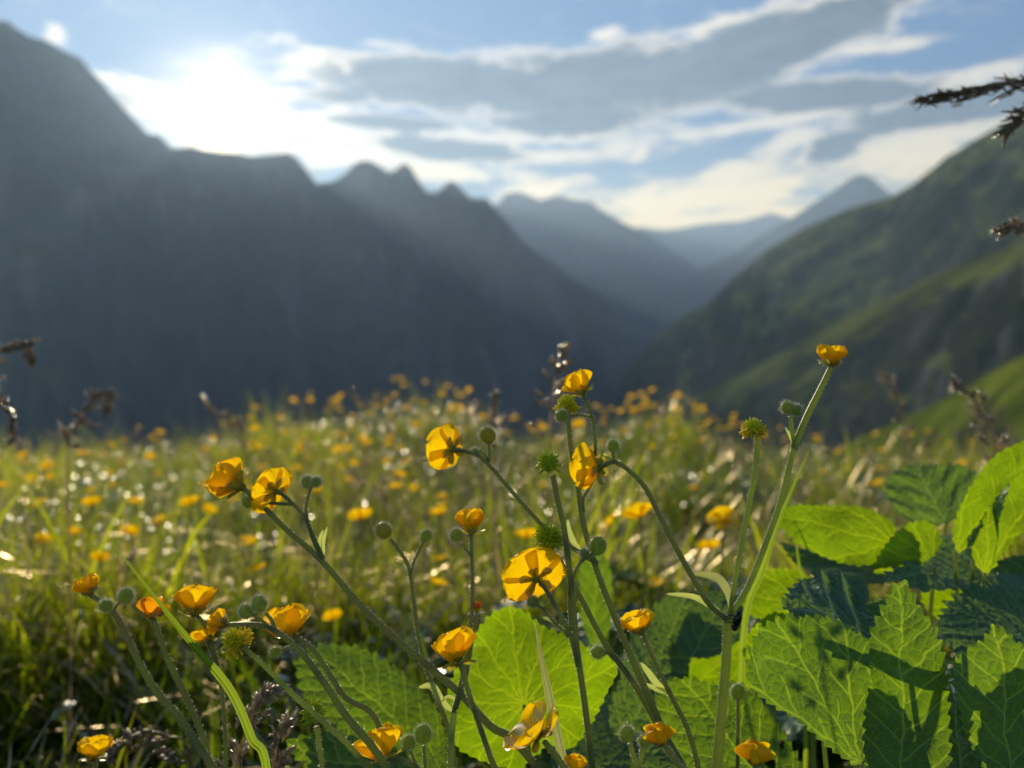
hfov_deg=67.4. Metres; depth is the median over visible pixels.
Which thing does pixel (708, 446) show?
buttercup
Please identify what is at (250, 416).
buttercup
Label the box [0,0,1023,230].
sky
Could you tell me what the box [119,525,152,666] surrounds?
buttercup
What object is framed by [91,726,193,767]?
grass stalk
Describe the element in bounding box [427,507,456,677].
buttercup
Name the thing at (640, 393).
buttercup
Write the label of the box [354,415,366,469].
grass stalk
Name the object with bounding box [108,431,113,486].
grass stalk
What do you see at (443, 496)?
buttercup
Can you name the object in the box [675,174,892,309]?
hill
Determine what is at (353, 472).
grass stalk
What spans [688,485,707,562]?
buttercup
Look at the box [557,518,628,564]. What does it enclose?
leafy plant
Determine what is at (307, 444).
grass stalk
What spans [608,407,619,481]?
buttercup
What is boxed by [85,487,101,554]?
buttercup
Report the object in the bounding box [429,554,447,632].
buttercup
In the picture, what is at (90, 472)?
grass stalk
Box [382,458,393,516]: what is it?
buttercup
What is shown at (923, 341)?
hill
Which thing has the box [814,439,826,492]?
buttercup
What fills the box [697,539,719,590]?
buttercup
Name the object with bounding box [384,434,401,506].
buttercup
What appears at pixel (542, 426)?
buttercup
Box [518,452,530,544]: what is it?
grass stalk
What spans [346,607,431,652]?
leafy plant
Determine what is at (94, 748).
buttercup
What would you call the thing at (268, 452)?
grass stalk
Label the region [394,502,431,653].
grass stalk
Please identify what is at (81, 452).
buttercup
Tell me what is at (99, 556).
buttercup
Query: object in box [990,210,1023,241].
grass stalk
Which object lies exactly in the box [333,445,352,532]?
buttercup
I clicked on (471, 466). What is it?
grass stalk
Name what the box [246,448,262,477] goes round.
buttercup
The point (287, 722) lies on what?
grass stalk
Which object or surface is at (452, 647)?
buttercup
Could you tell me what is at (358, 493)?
grass stalk
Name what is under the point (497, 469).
grass stalk
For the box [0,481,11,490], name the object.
buttercup
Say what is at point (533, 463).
grass stalk
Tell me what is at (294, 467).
buttercup
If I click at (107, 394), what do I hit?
grass stalk
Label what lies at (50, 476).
buttercup
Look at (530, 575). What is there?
buttercup
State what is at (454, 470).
grass stalk
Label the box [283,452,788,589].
ground
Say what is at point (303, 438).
buttercup
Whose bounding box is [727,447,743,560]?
grass stalk
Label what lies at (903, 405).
grass stalk
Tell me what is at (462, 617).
leafy plant
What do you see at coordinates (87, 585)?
buttercup
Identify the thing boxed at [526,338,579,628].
grass stalk
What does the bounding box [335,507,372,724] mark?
buttercup
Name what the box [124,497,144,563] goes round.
buttercup
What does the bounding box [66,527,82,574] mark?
buttercup
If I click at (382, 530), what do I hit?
buttercup
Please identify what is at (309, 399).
buttercup
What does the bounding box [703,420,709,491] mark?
buttercup
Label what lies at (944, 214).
hill
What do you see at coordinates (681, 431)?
buttercup
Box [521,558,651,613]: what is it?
leafy plant
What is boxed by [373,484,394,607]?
grass stalk
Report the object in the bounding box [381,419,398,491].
grass stalk
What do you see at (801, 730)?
leafy plant
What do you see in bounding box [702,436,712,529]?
grass stalk
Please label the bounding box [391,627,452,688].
leafy plant
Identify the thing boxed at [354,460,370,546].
grass stalk
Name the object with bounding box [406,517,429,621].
grass stalk
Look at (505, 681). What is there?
leafy plant
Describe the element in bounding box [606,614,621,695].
leafy plant
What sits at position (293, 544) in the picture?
grass stalk
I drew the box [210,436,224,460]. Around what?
buttercup
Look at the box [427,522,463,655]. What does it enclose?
grass stalk
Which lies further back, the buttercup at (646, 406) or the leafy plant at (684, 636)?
the buttercup at (646, 406)
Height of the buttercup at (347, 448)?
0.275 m
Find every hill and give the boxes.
[0,20,638,471]
[493,192,698,305]
[576,117,1023,448]
[596,285,693,353]
[635,213,788,270]
[660,242,1023,469]
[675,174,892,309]
[821,356,1023,477]
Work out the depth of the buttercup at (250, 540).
0.81 m
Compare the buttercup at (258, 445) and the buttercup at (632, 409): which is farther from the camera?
the buttercup at (632, 409)
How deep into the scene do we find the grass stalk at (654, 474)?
1.51 m
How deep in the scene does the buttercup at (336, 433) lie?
2.21 m
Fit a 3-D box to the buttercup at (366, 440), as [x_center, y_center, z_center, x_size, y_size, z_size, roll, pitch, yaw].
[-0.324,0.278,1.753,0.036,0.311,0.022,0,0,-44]
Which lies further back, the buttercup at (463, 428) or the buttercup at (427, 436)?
the buttercup at (427, 436)
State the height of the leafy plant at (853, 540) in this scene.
0.394 m
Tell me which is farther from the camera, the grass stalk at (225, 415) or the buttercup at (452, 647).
the grass stalk at (225, 415)
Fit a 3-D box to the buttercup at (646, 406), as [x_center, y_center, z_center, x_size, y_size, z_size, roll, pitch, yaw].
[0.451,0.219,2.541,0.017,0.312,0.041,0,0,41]
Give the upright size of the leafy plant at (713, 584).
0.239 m
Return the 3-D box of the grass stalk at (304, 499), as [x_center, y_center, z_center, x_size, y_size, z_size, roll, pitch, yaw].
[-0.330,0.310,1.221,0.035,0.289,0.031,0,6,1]
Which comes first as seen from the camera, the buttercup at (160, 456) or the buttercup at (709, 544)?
the buttercup at (709, 544)
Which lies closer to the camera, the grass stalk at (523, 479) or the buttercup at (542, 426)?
the grass stalk at (523, 479)
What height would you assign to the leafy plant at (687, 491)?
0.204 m
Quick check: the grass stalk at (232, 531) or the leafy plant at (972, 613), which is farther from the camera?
the grass stalk at (232, 531)
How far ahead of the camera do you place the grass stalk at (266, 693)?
0.34 m
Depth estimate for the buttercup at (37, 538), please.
0.91 m
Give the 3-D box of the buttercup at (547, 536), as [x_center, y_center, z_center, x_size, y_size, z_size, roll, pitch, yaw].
[0.059,0.252,0.311,0.102,0.395,0.016,0,0,-10]
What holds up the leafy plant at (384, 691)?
on the ground at (446, 502)
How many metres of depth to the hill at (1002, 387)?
141.30 m
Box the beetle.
[723,611,741,630]
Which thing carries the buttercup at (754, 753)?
on the ground at (446, 502)
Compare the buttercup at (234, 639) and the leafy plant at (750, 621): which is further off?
the leafy plant at (750, 621)
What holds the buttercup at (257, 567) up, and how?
on the ground at (446, 502)
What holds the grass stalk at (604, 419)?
on the ground at (446, 502)
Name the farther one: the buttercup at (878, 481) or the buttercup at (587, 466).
the buttercup at (878, 481)
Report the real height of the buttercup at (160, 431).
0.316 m
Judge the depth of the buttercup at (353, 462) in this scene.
1.78 m
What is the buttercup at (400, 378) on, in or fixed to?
on the ground at (446, 502)
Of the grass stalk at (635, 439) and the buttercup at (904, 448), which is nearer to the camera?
the grass stalk at (635, 439)
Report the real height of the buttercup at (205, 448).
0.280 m
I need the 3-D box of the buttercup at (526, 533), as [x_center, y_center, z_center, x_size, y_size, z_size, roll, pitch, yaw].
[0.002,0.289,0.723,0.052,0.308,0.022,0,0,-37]
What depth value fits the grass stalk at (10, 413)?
0.55 m
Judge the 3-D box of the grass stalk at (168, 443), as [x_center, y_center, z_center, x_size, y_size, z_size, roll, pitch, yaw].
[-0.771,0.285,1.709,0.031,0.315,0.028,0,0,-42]
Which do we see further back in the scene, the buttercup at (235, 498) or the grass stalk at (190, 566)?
the buttercup at (235, 498)
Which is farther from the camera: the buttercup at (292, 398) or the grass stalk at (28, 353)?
the buttercup at (292, 398)
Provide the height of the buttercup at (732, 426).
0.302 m
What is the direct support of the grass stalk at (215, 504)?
on the ground at (446, 502)
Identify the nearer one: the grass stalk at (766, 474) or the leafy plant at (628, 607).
the leafy plant at (628, 607)
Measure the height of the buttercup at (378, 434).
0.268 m
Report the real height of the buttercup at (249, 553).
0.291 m
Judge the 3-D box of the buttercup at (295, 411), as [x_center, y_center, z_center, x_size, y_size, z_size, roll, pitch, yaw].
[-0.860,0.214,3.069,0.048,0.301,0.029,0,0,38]
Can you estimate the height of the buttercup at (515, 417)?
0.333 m
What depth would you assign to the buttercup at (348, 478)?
1.70 m
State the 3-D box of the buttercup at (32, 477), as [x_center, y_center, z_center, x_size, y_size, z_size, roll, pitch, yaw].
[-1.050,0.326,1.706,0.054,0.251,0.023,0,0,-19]
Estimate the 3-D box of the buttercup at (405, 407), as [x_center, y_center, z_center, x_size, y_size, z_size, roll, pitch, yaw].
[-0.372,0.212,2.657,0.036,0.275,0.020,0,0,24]
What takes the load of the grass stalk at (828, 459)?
on the ground at (446, 502)
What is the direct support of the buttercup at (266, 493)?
on the ground at (446, 502)
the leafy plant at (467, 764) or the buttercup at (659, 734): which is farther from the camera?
the leafy plant at (467, 764)
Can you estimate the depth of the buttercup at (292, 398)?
3.26 m
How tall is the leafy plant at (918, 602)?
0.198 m
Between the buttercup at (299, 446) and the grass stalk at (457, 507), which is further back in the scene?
the buttercup at (299, 446)
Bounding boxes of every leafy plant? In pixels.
[136,532,200,568]
[141,507,196,532]
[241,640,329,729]
[247,757,302,767]
[286,642,447,767]
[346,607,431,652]
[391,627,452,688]
[444,605,617,767]
[445,613,481,694]
[456,756,480,767]
[482,599,652,655]
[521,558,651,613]
[537,623,629,767]
[550,554,749,767]
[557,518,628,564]
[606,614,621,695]
[627,576,746,601]
[630,566,700,603]
[634,478,717,529]
[642,675,803,767]
[689,574,748,595]
[703,484,768,535]
[706,586,758,625]
[741,567,875,767]
[745,579,1023,767]
[748,614,794,749]
[755,678,954,767]
[778,463,981,626]
[781,663,953,767]
[783,731,848,767]
[790,597,954,655]
[846,476,898,519]
[909,587,927,615]
[916,599,951,650]
[920,570,1023,658]
[943,654,953,673]
[952,440,1023,592]
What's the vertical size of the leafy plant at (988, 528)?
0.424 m
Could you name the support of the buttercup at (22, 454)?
on the ground at (446, 502)
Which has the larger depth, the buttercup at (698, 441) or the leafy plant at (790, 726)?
the buttercup at (698, 441)
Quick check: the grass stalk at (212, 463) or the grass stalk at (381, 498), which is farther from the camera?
the grass stalk at (212, 463)
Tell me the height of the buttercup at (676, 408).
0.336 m
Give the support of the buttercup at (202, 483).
on the ground at (446, 502)
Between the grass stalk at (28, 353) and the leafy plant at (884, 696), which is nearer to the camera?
the leafy plant at (884, 696)
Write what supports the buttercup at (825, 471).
on the ground at (446, 502)
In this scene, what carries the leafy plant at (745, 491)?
on the ground at (446, 502)
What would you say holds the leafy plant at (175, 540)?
on the ground at (446, 502)
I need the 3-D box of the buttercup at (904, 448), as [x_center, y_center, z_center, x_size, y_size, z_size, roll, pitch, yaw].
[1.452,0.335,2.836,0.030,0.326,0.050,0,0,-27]
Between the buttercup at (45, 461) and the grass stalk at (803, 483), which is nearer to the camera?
the grass stalk at (803, 483)
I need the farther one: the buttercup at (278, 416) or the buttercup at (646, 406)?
the buttercup at (278, 416)
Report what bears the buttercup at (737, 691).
on the ground at (446, 502)
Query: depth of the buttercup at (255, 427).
2.24 m
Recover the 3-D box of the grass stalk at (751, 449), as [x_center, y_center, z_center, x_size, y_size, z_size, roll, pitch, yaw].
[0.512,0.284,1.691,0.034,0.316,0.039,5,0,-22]
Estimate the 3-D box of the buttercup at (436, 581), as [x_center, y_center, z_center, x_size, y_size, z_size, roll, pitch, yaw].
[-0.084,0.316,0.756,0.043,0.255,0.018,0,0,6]
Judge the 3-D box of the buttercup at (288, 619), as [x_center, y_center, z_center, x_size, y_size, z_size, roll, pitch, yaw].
[-0.071,0.270,0.314,0.063,0.362,0.021,0,0,-5]
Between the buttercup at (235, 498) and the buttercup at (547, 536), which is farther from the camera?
the buttercup at (235, 498)
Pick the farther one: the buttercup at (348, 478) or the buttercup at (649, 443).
the buttercup at (649, 443)
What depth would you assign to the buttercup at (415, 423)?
2.46 m
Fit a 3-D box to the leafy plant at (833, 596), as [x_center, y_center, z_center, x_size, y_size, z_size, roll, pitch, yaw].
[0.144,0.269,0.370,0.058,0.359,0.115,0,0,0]
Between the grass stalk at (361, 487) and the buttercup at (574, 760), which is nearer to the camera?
the buttercup at (574, 760)
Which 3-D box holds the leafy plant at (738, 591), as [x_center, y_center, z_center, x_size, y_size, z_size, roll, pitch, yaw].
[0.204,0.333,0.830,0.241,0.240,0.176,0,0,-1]
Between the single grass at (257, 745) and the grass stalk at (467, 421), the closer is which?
the single grass at (257, 745)
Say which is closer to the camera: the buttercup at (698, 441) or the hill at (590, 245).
the buttercup at (698, 441)
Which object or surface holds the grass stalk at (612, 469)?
on the ground at (446, 502)
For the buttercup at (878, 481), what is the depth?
1.33 m
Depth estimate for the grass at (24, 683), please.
1.06 m
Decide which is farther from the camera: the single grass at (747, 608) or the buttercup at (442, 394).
the buttercup at (442, 394)
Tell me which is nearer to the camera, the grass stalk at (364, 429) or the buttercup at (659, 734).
the buttercup at (659, 734)
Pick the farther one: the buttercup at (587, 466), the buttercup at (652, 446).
the buttercup at (652, 446)
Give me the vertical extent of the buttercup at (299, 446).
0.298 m
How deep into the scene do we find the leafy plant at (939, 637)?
0.79 m
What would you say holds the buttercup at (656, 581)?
on the ground at (446, 502)
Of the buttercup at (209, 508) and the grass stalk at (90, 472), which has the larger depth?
the grass stalk at (90, 472)
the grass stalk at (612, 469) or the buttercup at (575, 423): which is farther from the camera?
the buttercup at (575, 423)
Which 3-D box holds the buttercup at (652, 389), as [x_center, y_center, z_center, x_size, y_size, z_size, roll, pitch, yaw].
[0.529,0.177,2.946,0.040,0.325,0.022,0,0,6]
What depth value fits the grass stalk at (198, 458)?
2.06 m
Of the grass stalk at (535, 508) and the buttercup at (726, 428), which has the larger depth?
the buttercup at (726, 428)
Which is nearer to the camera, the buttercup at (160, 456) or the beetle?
the beetle
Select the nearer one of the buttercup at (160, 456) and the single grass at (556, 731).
the single grass at (556, 731)
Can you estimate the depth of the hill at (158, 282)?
3083.00 m
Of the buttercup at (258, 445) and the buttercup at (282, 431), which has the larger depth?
the buttercup at (282, 431)
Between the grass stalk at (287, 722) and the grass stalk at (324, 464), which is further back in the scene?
the grass stalk at (324, 464)
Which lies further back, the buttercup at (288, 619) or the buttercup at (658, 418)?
the buttercup at (658, 418)
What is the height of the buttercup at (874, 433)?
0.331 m
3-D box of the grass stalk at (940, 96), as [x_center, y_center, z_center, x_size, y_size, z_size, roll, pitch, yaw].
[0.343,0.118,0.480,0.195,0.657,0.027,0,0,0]
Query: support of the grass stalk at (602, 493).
on the ground at (446, 502)
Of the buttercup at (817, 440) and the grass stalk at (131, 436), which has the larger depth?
the buttercup at (817, 440)
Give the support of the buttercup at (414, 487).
on the ground at (446, 502)
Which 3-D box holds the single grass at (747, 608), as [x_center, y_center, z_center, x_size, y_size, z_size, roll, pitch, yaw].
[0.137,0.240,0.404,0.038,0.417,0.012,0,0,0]
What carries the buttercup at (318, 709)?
on the ground at (446, 502)
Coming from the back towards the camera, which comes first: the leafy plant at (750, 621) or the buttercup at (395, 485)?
the buttercup at (395, 485)
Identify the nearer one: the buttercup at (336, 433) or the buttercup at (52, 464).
the buttercup at (52, 464)
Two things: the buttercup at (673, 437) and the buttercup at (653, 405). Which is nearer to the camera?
the buttercup at (653, 405)
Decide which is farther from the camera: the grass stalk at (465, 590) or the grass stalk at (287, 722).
the grass stalk at (465, 590)
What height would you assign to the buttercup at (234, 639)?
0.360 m
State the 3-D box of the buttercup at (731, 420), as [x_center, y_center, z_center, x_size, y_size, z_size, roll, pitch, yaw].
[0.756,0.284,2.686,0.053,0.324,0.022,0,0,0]
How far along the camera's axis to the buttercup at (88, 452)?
2.42 m
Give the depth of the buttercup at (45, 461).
1.75 m
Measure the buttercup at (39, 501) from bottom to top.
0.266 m
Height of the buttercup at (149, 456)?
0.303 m
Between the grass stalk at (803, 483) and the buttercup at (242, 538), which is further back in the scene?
the grass stalk at (803, 483)
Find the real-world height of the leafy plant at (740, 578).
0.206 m
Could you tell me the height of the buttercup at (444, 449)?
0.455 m
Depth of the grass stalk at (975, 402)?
0.60 m
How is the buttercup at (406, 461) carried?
on the ground at (446, 502)
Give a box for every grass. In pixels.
[0,371,1023,767]
[110,540,270,767]
[535,623,565,758]
[738,447,810,683]
[792,513,807,767]
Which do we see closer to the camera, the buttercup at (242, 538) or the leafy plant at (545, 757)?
the leafy plant at (545, 757)
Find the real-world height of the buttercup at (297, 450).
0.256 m
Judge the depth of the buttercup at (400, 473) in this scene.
1.31 m
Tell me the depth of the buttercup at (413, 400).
2.96 m
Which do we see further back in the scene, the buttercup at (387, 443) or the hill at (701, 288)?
the hill at (701, 288)
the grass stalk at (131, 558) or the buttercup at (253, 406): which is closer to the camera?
the grass stalk at (131, 558)
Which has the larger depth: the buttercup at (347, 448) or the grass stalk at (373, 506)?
the buttercup at (347, 448)
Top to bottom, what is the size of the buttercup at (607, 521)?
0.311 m
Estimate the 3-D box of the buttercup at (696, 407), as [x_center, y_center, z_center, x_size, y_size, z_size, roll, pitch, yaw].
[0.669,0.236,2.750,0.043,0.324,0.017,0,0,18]
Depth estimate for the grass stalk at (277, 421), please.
2.50 m
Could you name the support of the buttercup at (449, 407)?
on the ground at (446, 502)
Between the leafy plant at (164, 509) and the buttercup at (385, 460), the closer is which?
the buttercup at (385, 460)
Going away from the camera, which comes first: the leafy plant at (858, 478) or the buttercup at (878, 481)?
the buttercup at (878, 481)
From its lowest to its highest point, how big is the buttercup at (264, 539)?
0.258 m
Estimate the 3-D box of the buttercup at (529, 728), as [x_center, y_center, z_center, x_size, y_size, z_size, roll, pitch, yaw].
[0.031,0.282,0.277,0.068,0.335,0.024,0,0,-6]
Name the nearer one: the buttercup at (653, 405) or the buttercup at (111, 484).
the buttercup at (111, 484)
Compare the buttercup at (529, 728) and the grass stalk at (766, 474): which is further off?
the grass stalk at (766, 474)
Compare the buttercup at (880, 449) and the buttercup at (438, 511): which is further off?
the buttercup at (880, 449)
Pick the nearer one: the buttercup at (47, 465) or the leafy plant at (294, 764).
the leafy plant at (294, 764)
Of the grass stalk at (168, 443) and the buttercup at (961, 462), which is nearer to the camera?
the buttercup at (961, 462)
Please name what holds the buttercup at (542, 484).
on the ground at (446, 502)
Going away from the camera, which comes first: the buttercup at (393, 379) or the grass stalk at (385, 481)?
the grass stalk at (385, 481)
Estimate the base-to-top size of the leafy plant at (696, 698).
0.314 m
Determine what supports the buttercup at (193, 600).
on the ground at (446, 502)
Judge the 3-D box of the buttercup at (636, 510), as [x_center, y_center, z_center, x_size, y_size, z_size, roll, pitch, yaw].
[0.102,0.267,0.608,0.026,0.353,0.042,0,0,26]
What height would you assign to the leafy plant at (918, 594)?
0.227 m
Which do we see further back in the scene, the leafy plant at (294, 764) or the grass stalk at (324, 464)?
the grass stalk at (324, 464)
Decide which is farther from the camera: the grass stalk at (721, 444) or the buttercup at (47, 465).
the grass stalk at (721, 444)
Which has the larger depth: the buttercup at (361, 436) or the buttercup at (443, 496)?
the buttercup at (361, 436)
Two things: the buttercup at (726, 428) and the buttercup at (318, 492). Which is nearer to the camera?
the buttercup at (318, 492)
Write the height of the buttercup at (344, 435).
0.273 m
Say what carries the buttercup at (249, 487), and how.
on the ground at (446, 502)
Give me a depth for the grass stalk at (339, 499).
1.36 m
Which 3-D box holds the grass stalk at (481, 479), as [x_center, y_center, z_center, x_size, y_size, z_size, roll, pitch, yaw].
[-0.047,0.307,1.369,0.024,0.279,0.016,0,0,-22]
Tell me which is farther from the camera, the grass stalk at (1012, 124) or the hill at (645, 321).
the hill at (645, 321)
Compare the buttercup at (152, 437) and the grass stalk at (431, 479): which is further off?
the buttercup at (152, 437)
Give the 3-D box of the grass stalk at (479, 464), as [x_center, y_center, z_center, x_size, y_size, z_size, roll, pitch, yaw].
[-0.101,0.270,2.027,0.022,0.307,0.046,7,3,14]
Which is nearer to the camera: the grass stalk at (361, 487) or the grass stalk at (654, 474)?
the grass stalk at (361, 487)
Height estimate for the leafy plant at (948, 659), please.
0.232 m
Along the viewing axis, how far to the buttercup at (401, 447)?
2.04 m
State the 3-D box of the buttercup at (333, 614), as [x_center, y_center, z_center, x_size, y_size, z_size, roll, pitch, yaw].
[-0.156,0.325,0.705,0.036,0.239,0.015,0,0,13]
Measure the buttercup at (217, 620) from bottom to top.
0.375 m
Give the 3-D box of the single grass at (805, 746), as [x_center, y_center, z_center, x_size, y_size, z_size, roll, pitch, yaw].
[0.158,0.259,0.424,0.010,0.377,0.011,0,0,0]
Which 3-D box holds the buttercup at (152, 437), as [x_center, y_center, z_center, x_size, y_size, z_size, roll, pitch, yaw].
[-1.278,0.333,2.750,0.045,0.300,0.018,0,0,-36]
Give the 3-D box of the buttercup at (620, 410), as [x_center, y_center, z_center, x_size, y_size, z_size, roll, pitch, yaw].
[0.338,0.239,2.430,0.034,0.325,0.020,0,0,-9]
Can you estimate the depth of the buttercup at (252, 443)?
2.23 m
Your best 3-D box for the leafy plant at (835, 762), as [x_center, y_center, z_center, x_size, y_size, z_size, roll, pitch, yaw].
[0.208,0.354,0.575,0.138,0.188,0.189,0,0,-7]
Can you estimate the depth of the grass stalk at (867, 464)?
1.89 m
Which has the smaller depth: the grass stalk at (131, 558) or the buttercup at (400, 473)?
the grass stalk at (131, 558)
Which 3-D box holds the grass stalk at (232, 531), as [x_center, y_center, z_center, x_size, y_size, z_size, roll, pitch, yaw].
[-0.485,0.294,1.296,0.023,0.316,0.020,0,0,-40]
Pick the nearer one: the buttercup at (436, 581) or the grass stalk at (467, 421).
the buttercup at (436, 581)
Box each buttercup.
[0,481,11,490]
[16,451,41,522]
[25,475,52,518]
[32,532,68,626]
[33,498,46,504]
[36,463,50,528]
[38,460,60,554]
[45,474,58,531]
[47,462,64,514]
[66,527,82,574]
[71,572,222,767]
[76,450,85,494]
[77,734,113,767]
[79,451,91,506]
[81,496,105,575]
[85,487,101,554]
[89,551,125,754]
[105,471,118,510]
[107,482,126,546]
[116,460,129,497]
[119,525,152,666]
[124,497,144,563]
[136,596,212,767]
[140,453,155,535]
[148,430,164,490]
[148,435,161,495]
[150,515,173,625]
[154,440,169,483]
[154,471,166,508]
[173,584,228,767]
[174,495,199,627]
[194,481,205,543]
[202,446,211,503]
[202,504,218,581]
[205,457,543,767]
[207,592,391,767]
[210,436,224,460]
[220,626,374,767]
[227,496,239,556]
[231,486,252,560]
[237,535,279,680]
[239,513,257,603]
[240,536,250,563]
[244,405,258,468]
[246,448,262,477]
[246,562,271,734]
[247,441,260,480]
[248,415,258,483]
[250,425,265,475]
[254,444,263,482]
[259,603,382,727]
[261,513,280,591]
[270,415,282,466]
[280,429,291,459]
[290,397,298,432]
[292,400,302,434]
[292,465,302,519]
[295,443,311,514]
[296,449,305,494]
[297,693,326,767]
[299,436,313,467]
[307,397,315,444]
[311,486,336,574]
[322,608,341,643]
[333,431,339,494]
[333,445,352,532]
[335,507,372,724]
[336,465,349,542]
[340,433,353,472]
[341,446,351,504]
[344,476,357,559]
[350,460,359,506]
[352,722,433,767]
[358,435,366,487]
[362,438,377,537]
[369,412,379,477]
[373,521,457,767]
[380,471,406,579]
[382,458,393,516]
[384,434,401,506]
[384,440,401,496]
[388,482,406,599]
[390,377,399,428]
[391,446,404,492]
[398,377,406,434]
[399,406,408,467]
[401,459,421,505]
[408,484,421,562]
[410,399,421,450]
[411,422,425,499]
[416,577,447,679]
[419,508,486,767]
[420,417,433,492]
[426,368,687,767]
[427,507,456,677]
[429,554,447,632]
[431,625,497,767]
[434,501,446,609]
[437,493,456,546]
[439,392,453,424]
[447,405,454,484]
[456,405,467,471]
[461,426,472,467]
[501,447,608,767]
[503,701,568,767]
[513,416,524,470]
[514,528,537,608]
[529,428,540,479]
[534,522,655,723]
[539,424,549,498]
[539,481,553,523]
[552,440,564,492]
[563,753,587,767]
[565,419,584,519]
[569,344,848,767]
[598,512,632,613]
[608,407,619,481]
[617,409,623,438]
[617,720,685,767]
[619,608,700,767]
[621,502,652,608]
[625,402,632,433]
[630,395,642,439]
[630,408,638,468]
[636,392,643,431]
[643,423,659,479]
[644,403,652,479]
[646,388,654,438]
[647,577,662,603]
[648,445,663,485]
[651,404,663,476]
[652,417,660,482]
[670,424,675,486]
[672,406,679,490]
[675,393,685,440]
[678,412,686,465]
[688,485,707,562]
[693,405,704,441]
[694,440,702,476]
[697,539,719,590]
[701,427,713,495]
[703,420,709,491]
[706,506,756,632]
[722,426,729,481]
[723,419,735,474]
[729,424,740,457]
[729,680,747,767]
[734,738,775,767]
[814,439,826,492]
[819,469,834,505]
[871,431,877,473]
[871,479,882,512]
[876,448,884,497]
[900,431,913,465]
[955,460,965,464]
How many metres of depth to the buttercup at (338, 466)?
1.71 m
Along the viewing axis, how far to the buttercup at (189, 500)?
0.91 m
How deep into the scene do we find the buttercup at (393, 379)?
3.24 m
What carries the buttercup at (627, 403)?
on the ground at (446, 502)
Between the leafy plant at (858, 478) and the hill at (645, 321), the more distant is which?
the hill at (645, 321)
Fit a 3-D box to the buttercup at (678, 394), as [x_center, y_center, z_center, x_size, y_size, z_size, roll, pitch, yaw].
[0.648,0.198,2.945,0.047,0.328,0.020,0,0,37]
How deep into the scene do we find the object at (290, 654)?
0.83 m
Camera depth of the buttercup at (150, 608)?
0.30 m
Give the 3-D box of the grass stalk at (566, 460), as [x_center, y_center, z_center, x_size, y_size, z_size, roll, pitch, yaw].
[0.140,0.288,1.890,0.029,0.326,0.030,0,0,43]
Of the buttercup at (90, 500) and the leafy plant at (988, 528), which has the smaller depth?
the leafy plant at (988, 528)
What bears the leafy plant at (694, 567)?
on the ground at (446, 502)
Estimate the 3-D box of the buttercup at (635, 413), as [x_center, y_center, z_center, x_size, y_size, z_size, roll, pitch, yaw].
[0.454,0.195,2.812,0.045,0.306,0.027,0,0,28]
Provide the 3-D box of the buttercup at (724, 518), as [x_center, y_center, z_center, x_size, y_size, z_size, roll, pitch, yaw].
[0.177,0.270,0.600,0.050,0.347,0.020,0,0,20]
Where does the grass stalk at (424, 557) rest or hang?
on the ground at (446, 502)
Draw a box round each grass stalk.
[0,337,42,399]
[0,387,24,448]
[57,387,120,765]
[74,468,94,518]
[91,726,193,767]
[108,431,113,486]
[116,548,138,676]
[126,430,139,507]
[161,441,173,514]
[185,556,197,630]
[190,443,209,490]
[198,391,257,675]
[204,498,223,581]
[206,451,229,506]
[211,681,288,767]
[229,499,232,584]
[262,447,275,511]
[265,707,299,767]
[269,408,281,462]
[289,542,327,645]
[294,492,312,579]
[303,440,312,474]
[318,462,338,551]
[330,486,344,533]
[334,469,357,581]
[339,476,365,592]
[345,468,371,564]
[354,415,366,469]
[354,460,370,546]
[361,487,378,564]
[362,416,373,504]
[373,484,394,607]
[380,472,398,567]
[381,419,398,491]
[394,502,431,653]
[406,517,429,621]
[413,544,433,622]
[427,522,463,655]
[428,466,434,502]
[444,494,468,601]
[448,466,463,493]
[463,566,477,631]
[465,412,470,448]
[468,448,479,503]
[476,429,479,495]
[479,478,492,584]
[481,388,500,609]
[491,464,500,513]
[497,484,505,562]
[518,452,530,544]
[518,470,529,525]
[524,450,538,496]
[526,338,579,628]
[529,499,545,542]
[563,436,572,522]
[600,467,615,530]
[600,472,609,535]
[603,416,608,484]
[634,438,663,552]
[649,435,668,532]
[653,472,665,543]
[679,447,686,528]
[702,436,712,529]
[712,437,734,556]
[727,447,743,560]
[746,441,753,501]
[763,455,772,514]
[799,482,806,502]
[821,450,837,494]
[864,447,880,506]
[875,370,913,592]
[904,71,1023,111]
[946,373,1012,559]
[988,102,1023,149]
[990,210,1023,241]
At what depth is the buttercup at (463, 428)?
2.32 m
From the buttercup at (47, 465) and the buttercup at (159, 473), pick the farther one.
the buttercup at (159, 473)
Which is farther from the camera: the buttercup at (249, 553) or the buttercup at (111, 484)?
the buttercup at (111, 484)
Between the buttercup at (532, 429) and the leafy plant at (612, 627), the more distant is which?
the buttercup at (532, 429)
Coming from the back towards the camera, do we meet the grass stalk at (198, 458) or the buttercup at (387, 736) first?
the grass stalk at (198, 458)
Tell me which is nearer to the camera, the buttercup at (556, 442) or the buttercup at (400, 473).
the buttercup at (400, 473)
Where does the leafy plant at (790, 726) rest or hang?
on the ground at (446, 502)
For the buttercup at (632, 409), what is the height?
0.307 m
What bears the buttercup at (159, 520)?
on the ground at (446, 502)
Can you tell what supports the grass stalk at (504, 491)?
on the ground at (446, 502)
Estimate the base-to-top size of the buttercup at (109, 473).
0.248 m
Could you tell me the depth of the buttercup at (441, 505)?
1.08 m

